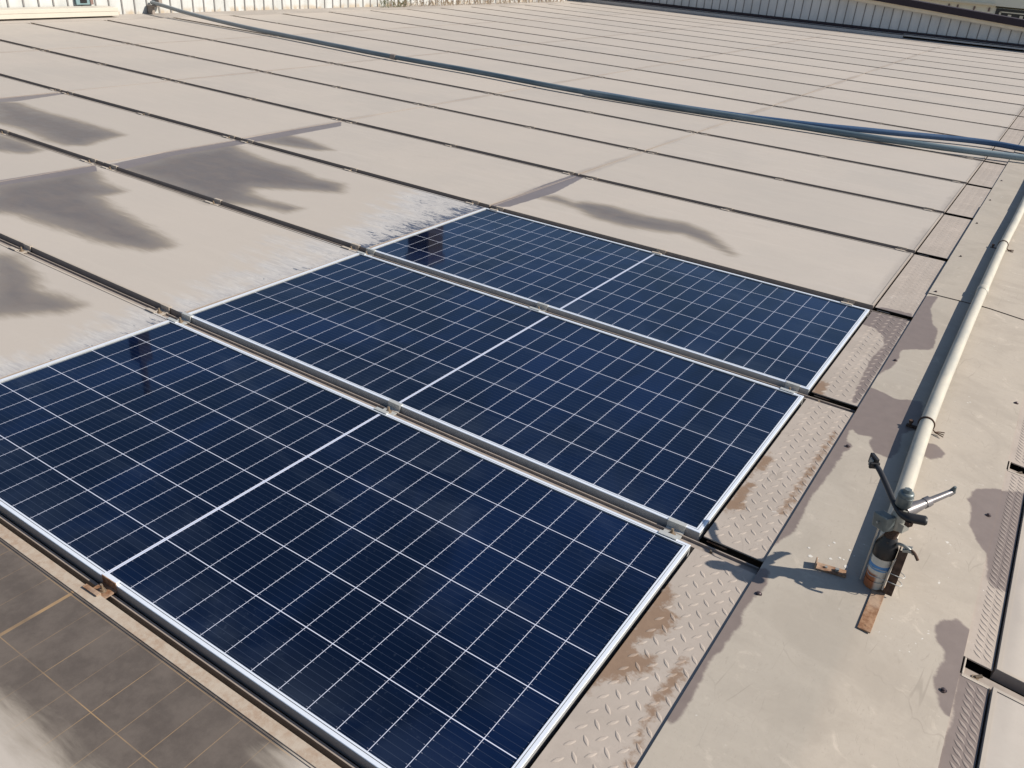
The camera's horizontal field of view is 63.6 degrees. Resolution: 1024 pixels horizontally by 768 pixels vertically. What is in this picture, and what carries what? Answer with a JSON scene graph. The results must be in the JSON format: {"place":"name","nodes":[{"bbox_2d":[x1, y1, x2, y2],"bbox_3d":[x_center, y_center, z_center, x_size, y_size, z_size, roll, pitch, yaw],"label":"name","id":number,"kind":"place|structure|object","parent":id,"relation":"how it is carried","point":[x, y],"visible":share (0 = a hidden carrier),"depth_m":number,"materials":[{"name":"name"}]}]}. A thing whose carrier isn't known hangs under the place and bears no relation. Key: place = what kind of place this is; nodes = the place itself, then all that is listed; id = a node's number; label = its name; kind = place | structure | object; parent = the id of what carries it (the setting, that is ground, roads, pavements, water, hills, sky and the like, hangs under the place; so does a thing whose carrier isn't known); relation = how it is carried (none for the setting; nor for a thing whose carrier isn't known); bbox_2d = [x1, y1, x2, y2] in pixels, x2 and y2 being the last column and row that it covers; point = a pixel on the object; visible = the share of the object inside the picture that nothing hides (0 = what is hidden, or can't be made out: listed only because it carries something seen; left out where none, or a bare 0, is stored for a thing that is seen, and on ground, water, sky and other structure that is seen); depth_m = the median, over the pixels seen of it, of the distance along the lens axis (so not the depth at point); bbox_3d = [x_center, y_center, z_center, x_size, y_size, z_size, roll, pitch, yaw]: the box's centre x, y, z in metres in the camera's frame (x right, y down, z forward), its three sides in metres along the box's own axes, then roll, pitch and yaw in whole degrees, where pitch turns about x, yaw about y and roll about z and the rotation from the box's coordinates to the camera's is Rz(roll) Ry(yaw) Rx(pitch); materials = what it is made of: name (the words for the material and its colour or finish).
{"place":"outdoors","nodes":[
{"label":"outdoors","id":0,"kind":"place"},
{"bbox_2d":[0,0,598,22],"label":"roof margin","id":1,"kind":"object","parent":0,"point":[173,15],"visible":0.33,"depth_m":14.50,"materials":[{"name":"beige"}]},
{"bbox_2d":[0,5,118,19],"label":"gutter box","id":2,"kind":"object","parent":1,"relation":"on","point":[47,12],"visible":1,"depth_m":11.61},
{"bbox_2d":[0,23,128,50],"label":"solar panel","id":3,"kind":"object","parent":1,"relation":"on","point":[28,35],"visible":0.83,"depth_m":9.96,"materials":[{"name":"beige glass"}]},
{"bbox_2d":[31,20,204,44],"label":"solar panel","id":4,"kind":"object","parent":1,"relation":"on","point":[117,32],"visible":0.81,"depth_m":10.86,"materials":[{"name":"beige glass"}]},
{"bbox_2d":[107,18,270,39],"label":"solar panel","id":5,"kind":"object","parent":1,"relation":"on","point":[187,28],"visible":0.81,"depth_m":11.70,"materials":[{"name":"beige glass"}]},
{"bbox_2d":[174,15,324,35],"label":"solar panel","id":6,"kind":"object","parent":1,"relation":"on","point":[287,29],"visible":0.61,"depth_m":12.59,"materials":[{"name":"beige glass"}]},
{"bbox_2d":[232,14,375,31],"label":"solar panel","id":7,"kind":"object","parent":1,"relation":"on","point":[307,23],"visible":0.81,"depth_m":13.39,"materials":[{"name":"beige glass"}]},
{"bbox_2d":[283,12,422,29],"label":"solar panel","id":8,"kind":"object","parent":1,"relation":"on","point":[353,20],"visible":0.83,"depth_m":14.23,"materials":[{"name":"beige glass"}]},
{"bbox_2d":[147,0,1023,160],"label":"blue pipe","id":9,"kind":"object","parent":1,"relation":"on","point":[884,139],"visible":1,"depth_m":8.64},
{"bbox_2d":[596,3,1023,53],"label":"roof edge","id":10,"kind":"object","parent":1,"relation":"attached to","point":[967,46],"visible":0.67,"depth_m":19.73,"materials":[{"name":"grey metal"}]},
{"bbox_2d":[0,116,1023,767],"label":"roof","id":11,"kind":"structure","parent":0,"point":[976,668],"depth_m":2.50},
{"bbox_2d":[0,515,358,767],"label":"mounting rail","id":12,"kind":"object","parent":11,"relation":"on","point":[321,747],"visible":0.5,"depth_m":1.89,"materials":[{"name":"metal"}]},
{"bbox_2d":[0,538,314,767],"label":"solar panel","id":13,"kind":"object","parent":12,"relation":"on","point":[84,683],"visible":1,"depth_m":1.74,"materials":[{"name":"brown glass"}]},
{"bbox_2d":[0,524,340,767],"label":"cover strip","id":14,"kind":"object","parent":13,"relation":"attached to","point":[304,750],"visible":1,"depth_m":1.84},
{"bbox_2d":[0,0,574,13],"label":"corrugated wall","id":15,"kind":"structure","parent":11,"relation":"on","point":[132,6],"depth_m":13.99,"materials":[{"name":"white metal"}]},
{"bbox_2d":[706,540,726,553],"bbox_3d":[0.563,0.483,2.334,0.060,0.030,0.076,21,32,27],"label":"rail bracket","id":16,"kind":"object","parent":11,"relation":"on","point":[711,552],"visible":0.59,"depth_m":2.35,"materials":[{"name":"metal"}]},
{"bbox_2d":[0,239,758,573],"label":"mounting rail","id":17,"kind":"object","parent":16,"relation":"attached to","point":[744,565],"visible":0.3,"depth_m":2.78,"materials":[{"name":"metal"}]},
{"bbox_2d":[0,243,167,378],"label":"solar panel","id":18,"kind":"object","parent":17,"relation":"on","point":[48,313],"visible":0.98,"depth_m":3.34,"materials":[{"name":"beige glass"}]},
{"bbox_2d":[0,320,690,767],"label":"solar panel","id":19,"kind":"object","parent":17,"relation":"on","point":[360,584],"visible":0.98,"depth_m":2.23,"materials":[{"name":"glass"}]},
{"bbox_2d":[530,548,755,767],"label":"checker plate","id":20,"kind":"object","parent":17,"relation":"on","point":[619,715],"visible":1,"depth_m":1.91,"materials":[{"name":"metal"}]},
{"bbox_2d":[638,293,1023,767],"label":"ridge sheet","id":21,"kind":"object","parent":17,"relation":"on","point":[798,668],"visible":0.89,"depth_m":2.17,"materials":[{"name":"metal"}]},
{"bbox_2d":[857,528,918,632],"bbox_3d":[0.949,0.499,2.104,0.116,0.183,0.220,21,32,27],"label":"support post","id":22,"kind":"object","parent":21,"relation":"on","point":[870,612],"visible":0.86,"depth_m":2.14,"materials":[{"name":"metal"}]},
{"bbox_2d":[863,453,956,589],"bbox_3d":[1.010,0.379,2.194,0.225,0.312,0.210,21,32,27],"label":"sprinkler","id":23,"kind":"object","parent":21,"relation":"on","point":[903,517],"visible":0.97,"depth_m":2.13,"materials":[{"name":"grey plastic"}]},
{"bbox_2d":[878,196,1023,538],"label":"water pipe","id":24,"kind":"object","parent":21,"relation":"on","point":[914,458],"visible":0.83,"depth_m":3.30,"materials":[{"name":"plastic"}]},
{"bbox_2d":[636,0,1023,43],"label":"gable wall","id":25,"kind":"structure","parent":11,"relation":"on","point":[918,16],"depth_m":19.68,"materials":[{"name":"grey metal"}]},
{"bbox_2d":[582,0,1023,51],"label":"flashing","id":26,"kind":"object","parent":25,"relation":"attached to","point":[854,28],"visible":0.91,"depth_m":20.45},
{"bbox_2d":[964,668,1023,701],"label":"mounting rail","id":27,"kind":"object","parent":11,"relation":"on","point":[986,681],"depth_m":2.00,"materials":[{"name":"metal"}]},
{"bbox_2d":[960,657,989,689],"bbox_3d":[1.128,0.714,2.012,0.064,0.028,0.072,25,34,24],"label":"rail bracket","id":28,"kind":"object","parent":27,"relation":"attached to","point":[974,678],"visible":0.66,"depth_m":2.00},
{"bbox_2d":[938,673,988,767],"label":"checker plate","id":29,"kind":"object","parent":28,"relation":"on","point":[962,736],"visible":1,"depth_m":1.86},
{"bbox_2d":[975,687,1023,767],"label":"solar panel","id":30,"kind":"object","parent":27,"relation":"on","point":[1001,743],"visible":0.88,"depth_m":1.85,"materials":[{"name":"beige glass"}]},
{"bbox_2d":[990,500,1023,695],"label":"solar panel","id":31,"kind":"object","parent":27,"relation":"on","point":[1007,671],"visible":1,"depth_m":2.14,"materials":[{"name":"beige glass"}]},
{"bbox_2d":[919,0,1023,18],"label":"building","id":32,"kind":"structure","parent":0,"point":[1012,8],"depth_m":32.95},
{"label":"rail","id":33,"kind":"object","parent":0,"visible":0},
{"bbox_2d":[135,40,330,71],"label":"solar panel","id":34,"kind":"object","parent":33,"relation":"on","point":[235,55],"visible":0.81,"depth_m":9.78,"materials":[{"name":"beige glass"}]},
{"bbox_2d":[337,58,536,94],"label":"solar panel","id":35,"kind":"object","parent":33,"relation":"on","point":[454,78],"visible":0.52,"depth_m":9.48,"materials":[{"name":"beige glass"}]},
{"bbox_2d":[429,94,693,151],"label":"solar panel","id":36,"kind":"object","parent":33,"relation":"on","point":[642,137],"visible":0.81,"depth_m":7.62,"materials":[{"name":"beige glass"}]},
{"bbox_2d":[495,86,733,132],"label":"solar panel","id":37,"kind":"object","parent":33,"relation":"on","point":[667,118],"visible":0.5,"depth_m":8.39,"materials":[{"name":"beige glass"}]},
{"bbox_2d":[592,90,1023,151],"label":"blue hose","id":38,"kind":"object","parent":37,"relation":"on","point":[1010,146],"visible":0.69,"depth_m":7.99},
{"bbox_2d":[646,133,965,214],"bbox_3d":[2.340,-1.731,6.647,2.284,0.036,1.049,21,32,27],"label":"solar panel","id":39,"kind":"object","parent":33,"relation":"on","point":[901,188],"visible":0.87,"depth_m":6.55,"materials":[{"name":"beige glass"}]},
{"bbox_2d":[698,119,982,184],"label":"solar panel","id":40,"kind":"object","parent":33,"relation":"on","point":[913,161],"visible":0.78,"depth_m":7.38,"materials":[{"name":"beige glass"}]},
{"bbox_2d":[982,138,1023,211],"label":"ridge sheet","id":41,"kind":"object","parent":33,"relation":"on","point":[1006,193],"visible":0.87,"depth_m":6.45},
{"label":"rail","id":42,"kind":"object","parent":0,"visible":0},
{"bbox_2d":[211,36,387,63],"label":"solar panel","id":43,"kind":"object","parent":42,"relation":"on","point":[299,49],"visible":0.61,"depth_m":10.61,"materials":[{"name":"beige glass"}]},
{"bbox_2d":[406,52,593,82],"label":"solar panel","id":44,"kind":"object","parent":42,"relation":"on","point":[522,71],"visible":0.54,"depth_m":10.45,"materials":[{"name":"beige glass"}]},
{"bbox_2d":[751,106,994,161],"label":"solar panel","id":45,"kind":"object","parent":42,"relation":"on","point":[779,112],"visible":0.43,"depth_m":8.57,"materials":[{"name":"beige glass"}]},
{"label":"rail","id":46,"kind":"object","parent":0,"visible":0},
{"bbox_2d":[283,32,446,56],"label":"solar panel","id":47,"kind":"object","parent":46,"relation":"on","point":[381,46],"visible":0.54,"depth_m":11.54,"materials":[{"name":"beige glass"}]},
{"bbox_2d":[452,48,632,76],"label":"solar panel","id":48,"kind":"object","parent":46,"relation":"on","point":[556,63],"visible":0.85,"depth_m":11.23,"materials":[{"name":"beige glass"}]},
{"bbox_2d":[553,77,770,113],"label":"solar panel","id":49,"kind":"object","parent":46,"relation":"on","point":[652,93],"visible":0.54,"depth_m":9.40,"materials":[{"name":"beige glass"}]},
{"bbox_2d":[774,96,1007,140],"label":"solar panel","id":50,"kind":"object","parent":46,"relation":"on","point":[932,124],"visible":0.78,"depth_m":9.09,"materials":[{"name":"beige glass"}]},
{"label":"rail","id":51,"kind":"object","parent":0,"visible":0},
{"bbox_2d":[332,29,494,52],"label":"solar panel","id":52,"kind":"object","parent":51,"relation":"on","point":[417,41],"visible":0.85,"depth_m":12.31,"materials":[{"name":"beige glass"}]},
{"bbox_2d":[382,27,534,47],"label":"solar panel","id":53,"kind":"object","parent":51,"relation":"on","point":[495,42],"visible":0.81,"depth_m":13.15,"materials":[{"name":"beige glass"}]},
{"bbox_2d":[596,70,798,105],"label":"solar panel","id":54,"kind":"object","parent":51,"relation":"on","point":[738,93],"visible":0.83,"depth_m":10.15,"materials":[{"name":"beige glass"}]},
{"bbox_3d":[1.178,0.077,3.172,0.060,0.030,0.076,21,32,27],"label":"rail bracket","id":55,"kind":"object","parent":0,"visible":0},
{"bbox_2d":[0,132,854,414],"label":"mounting rail","id":56,"kind":"object","parent":55,"relation":"attached to","point":[827,403],"visible":0.21,"depth_m":3.83,"materials":[{"name":"metal"}]},
{"bbox_2d":[0,133,94,180],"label":"solar panel","id":57,"kind":"object","parent":56,"relation":"on","point":[19,158],"visible":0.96,"depth_m":5.28,"materials":[{"name":"beige glass"}]},
{"bbox_2d":[0,165,357,317],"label":"solar panel","id":58,"kind":"object","parent":56,"relation":"on","point":[153,245],"visible":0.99,"depth_m":4.18,"materials":[{"name":"beige glass"}]},
{"bbox_2d":[188,253,803,541],"bbox_3d":[-0.120,-0.105,3.295,2.278,0.036,1.049,21,32,27],"label":"solar panel","id":59,"kind":"object","parent":56,"relation":"on","point":[657,436],"visible":0.94,"depth_m":3.12,"materials":[{"name":"glass"}]},
{"bbox_2d":[371,208,869,394],"bbox_3d":[0.495,-0.512,4.133,2.278,0.036,1.049,21,32,27],"label":"solar panel","id":60,"kind":"object","parent":56,"relation":"on","point":[774,334],"visible":0.95,"depth_m":3.99,"materials":[{"name":"glass"}]},
{"bbox_2d":[704,398,853,561],"bbox_3d":[0.915,0.275,2.720,0.183,0.005,1.049,21,32,27],"label":"checker plate","id":61,"kind":"object","parent":56,"relation":"on","point":[755,516],"visible":1,"depth_m":2.63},
{"bbox_2d":[812,311,910,406],"bbox_3d":[1.530,-0.131,3.558,0.183,0.005,1.049,21,32,27],"label":"checker plate","id":62,"kind":"object","parent":56,"relation":"on","point":[852,373],"visible":1,"depth_m":3.49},
{"bbox_3d":[1.793,-0.329,4.010,0.060,0.030,0.076,21,32,27],"label":"rail bracket","id":63,"kind":"object","parent":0,"visible":0},
{"bbox_2d":[28,83,910,325],"bbox_3d":[-2.906,-2.110,6.663,11.626,0.082,0.061,21,33,28],"label":"mounting rail","id":64,"kind":"object","parent":63,"relation":"attached to","point":[870,311],"visible":0.13,"depth_m":4.44,"materials":[{"name":"metal"}]},
{"bbox_2d":[0,92,233,165],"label":"solar panel","id":65,"kind":"object","parent":64,"relation":"on","point":[81,128],"visible":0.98,"depth_m":6.12,"materials":[{"name":"beige glass"}]},
{"bbox_2d":[104,140,484,252],"bbox_3d":[-1.401,-1.238,5.192,2.284,0.036,1.049,21,33,28],"label":"solar panel","id":66,"kind":"object","parent":64,"relation":"on","point":[340,206],"visible":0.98,"depth_m":5.07,"materials":[{"name":"beige glass"}]},
{"bbox_3d":[2.203,0.554,2.640,1.195,0.164,0.032,21,32,27],"label":"rail","id":67,"kind":"object","parent":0,"visible":0},
{"bbox_2d":[1007,462,1023,476],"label":"rail bracket","id":68,"kind":"object","parent":67,"relation":"attached to","point":[1016,473],"visible":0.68,"depth_m":2.83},
{"bbox_2d":[963,469,1023,670],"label":"checker plate","id":69,"kind":"object","parent":68,"relation":"on","point":[982,641],"visible":1,"depth_m":2.33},
{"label":"rail","id":70,"kind":"object","parent":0,"visible":0},
{"bbox_2d":[0,50,168,93],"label":"solar panel","id":71,"kind":"object","parent":70,"relation":"on","point":[53,71],"visible":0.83,"depth_m":8.05,"materials":[{"name":"beige glass"}]},
{"bbox_2d":[67,81,339,140],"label":"solar panel","id":72,"kind":"object","parent":70,"relation":"on","point":[215,112],"visible":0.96,"depth_m":7.01,"materials":[{"name":"beige glass"}]},
{"bbox_2d":[176,72,423,121],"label":"solar panel","id":73,"kind":"object","parent":70,"relation":"on","point":[309,97],"visible":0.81,"depth_m":7.85,"materials":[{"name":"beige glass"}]},
{"bbox_2d":[242,121,573,208],"bbox_3d":[-0.786,-1.644,6.031,2.284,0.036,1.049,21,33,28],"label":"solar panel","id":74,"kind":"object","parent":70,"relation":"on","point":[486,181],"visible":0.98,"depth_m":5.92,"materials":[{"name":"beige glass"}]},
{"bbox_2d":[346,106,641,175],"bbox_3d":[-0.171,-2.051,6.868,2.284,0.036,1.049,21,33,28],"label":"solar panel","id":75,"kind":"object","parent":70,"relation":"on","point":[540,148],"visible":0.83,"depth_m":6.77,"materials":[{"name":"beige glass"}]},
{"bbox_2d":[491,176,912,309],"bbox_3d":[1.110,-0.919,4.971,2.284,0.036,1.049,21,32,27],"label":"solar panel","id":76,"kind":"object","parent":70,"relation":"on","point":[837,268],"visible":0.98,"depth_m":4.84,"materials":[{"name":"beige glass"}]},
{"bbox_2d":[580,152,942,253],"bbox_3d":[1.725,-1.325,5.809,2.284,0.036,1.049,21,32,27],"label":"solar panel","id":77,"kind":"object","parent":70,"relation":"on","point":[875,222],"visible":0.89,"depth_m":5.70,"materials":[{"name":"beige glass"}]},
{"bbox_2d":[875,255,946,316],"bbox_3d":[2.145,-0.538,4.396,0.183,0.003,1.049,21,32,27],"label":"checker plate","id":78,"kind":"object","parent":70,"relation":"on","point":[909,289],"visible":1,"depth_m":4.34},
{"bbox_2d":[917,215,972,258],"bbox_3d":[2.760,-0.944,5.234,0.183,0.003,1.049,21,32,27],"label":"checker plate","id":79,"kind":"object","parent":70,"relation":"on","point":[944,238],"visible":1,"depth_m":5.19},
{"bbox_2d":[928,206,1023,319],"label":"ridge sheet","id":80,"kind":"object","parent":70,"relation":"on","point":[959,278],"visible":0.88,"depth_m":4.68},
{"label":"rail","id":81,"kind":"object","parent":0,"visible":0},
{"bbox_2d":[45,44,259,80],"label":"solar panel","id":82,"kind":"object","parent":81,"relation":"on","point":[150,62],"visible":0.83,"depth_m":8.93,"materials":[{"name":"beige glass"}]},
{"bbox_2d":[264,64,491,106],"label":"solar panel","id":83,"kind":"object","parent":81,"relation":"on","point":[412,91],"visible":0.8,"depth_m":8.70,"materials":[{"name":"beige glass"}]},
{"bbox_2d":[946,185,991,217],"bbox_3d":[3.375,-1.350,6.072,0.183,0.003,1.049,21,32,27],"label":"checker plate","id":84,"kind":"object","parent":81,"relation":"on","point":[969,201],"visible":1,"depth_m":6.03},
{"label":"rail","id":85,"kind":"object","parent":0,"visible":0},
{"bbox_2d":[497,44,666,69],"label":"solar panel","id":86,"kind":"object","parent":85,"relation":"on","point":[592,57],"visible":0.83,"depth_m":12.08,"materials":[{"name":"beige glass"}]},
{"bbox_2d":[537,40,695,63],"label":"solar panel","id":87,"kind":"object","parent":85,"relation":"on","point":[622,52],"visible":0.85,"depth_m":12.91,"materials":[{"name":"beige glass"}]},
{"bbox_2d":[635,63,824,95],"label":"solar panel","id":88,"kind":"object","parent":85,"relation":"on","point":[780,86],"visible":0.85,"depth_m":10.99,"materials":[{"name":"beige glass"}]},
{"bbox_2d":[669,58,844,86],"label":"solar panel","id":89,"kind":"object","parent":85,"relation":"on","point":[801,78],"visible":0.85,"depth_m":11.84,"materials":[{"name":"beige glass"}]},
{"bbox_2d":[802,87,1016,128],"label":"solar panel","id":90,"kind":"object","parent":85,"relation":"on","point":[939,110],"visible":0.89,"depth_m":9.93,"materials":[{"name":"beige glass"}]},
{"bbox_2d":[826,80,1023,116],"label":"solar panel","id":91,"kind":"object","parent":85,"relation":"on","point":[945,99],"visible":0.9,"depth_m":10.77,"materials":[{"name":"beige glass"}]},
{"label":"rail","id":92,"kind":"object","parent":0,"visible":0},
{"bbox_2d":[334,10,457,26],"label":"solar panel","id":93,"kind":"object","parent":92,"relation":"on","point":[423,22],"visible":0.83,"depth_m":15.06,"materials":[{"name":"beige glass"}]},
{"bbox_2d":[425,24,567,43],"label":"solar panel","id":94,"kind":"object","parent":92,"relation":"on","point":[503,34],"visible":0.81,"depth_m":13.99,"materials":[{"name":"beige glass"}]},
{"bbox_2d":[465,22,600,39],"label":"solar panel","id":95,"kind":"object","parent":92,"relation":"on","point":[534,30],"visible":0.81,"depth_m":14.83,"materials":[{"name":"beige glass"}]},
{"bbox_2d":[699,54,863,79],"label":"solar panel","id":96,"kind":"object","parent":92,"relation":"on","point":[795,68],"visible":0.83,"depth_m":12.68,"materials":[{"name":"beige glass"}]},
{"bbox_2d":[848,74,1023,104],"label":"solar panel","id":97,"kind":"object","parent":92,"relation":"on","point":[948,89],"visible":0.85,"depth_m":11.63,"materials":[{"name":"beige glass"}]},
{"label":"rail","id":98,"kind":"object","parent":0,"visible":0},
{"bbox_2d":[573,37,720,57],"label":"solar panel","id":99,"kind":"object","parent":98,"relation":"on","point":[650,47],"visible":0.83,"depth_m":13.76,"materials":[{"name":"beige glass"}]},
{"bbox_2d":[603,34,744,53],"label":"solar panel","id":100,"kind":"object","parent":98,"relation":"on","point":[679,44],"visible":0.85,"depth_m":14.59,"materials":[{"name":"beige glass"}]},
{"bbox_2d":[723,50,878,73],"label":"solar panel","id":101,"kind":"object","parent":98,"relation":"on","point":[808,62],"visible":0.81,"depth_m":13.53,"materials":[{"name":"beige glass"}]},
{"bbox_2d":[865,68,1023,95],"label":"solar panel","id":102,"kind":"object","parent":98,"relation":"on","point":[987,86],"visible":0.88,"depth_m":12.49,"materials":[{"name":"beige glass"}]},
{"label":"rail","id":103,"kind":"object","parent":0,"visible":0},
{"bbox_2d":[632,31,762,49],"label":"solar panel","id":104,"kind":"object","parent":103,"relation":"on","point":[723,43],"visible":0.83,"depth_m":15.44,"materials":[{"name":"beige glass"}]},
{"bbox_2d":[746,46,892,67],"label":"solar panel","id":105,"kind":"object","parent":103,"relation":"on","point":[828,57],"visible":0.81,"depth_m":14.35,"materials":[{"name":"beige glass"}]},
{"bbox_2d":[881,63,1023,86],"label":"solar panel","id":106,"kind":"object","parent":103,"relation":"on","point":[961,75],"visible":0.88,"depth_m":13.36,"materials":[{"name":"beige glass"}]},
{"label":"rail","id":107,"kind":"object","parent":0,"visible":0},
{"bbox_2d":[768,43,905,62],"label":"solar panel","id":108,"kind":"object","parent":107,"relation":"on","point":[840,52],"visible":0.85,"depth_m":15.20,"materials":[{"name":"beige glass"}]},
{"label":"rail","id":109,"kind":"object","parent":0,"visible":0},
{"bbox_2d":[895,59,1023,79],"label":"solar panel","id":110,"kind":"object","parent":109,"relation":"on","point":[974,70],"visible":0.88,"depth_m":14.21,"materials":[{"name":"beige glass"}]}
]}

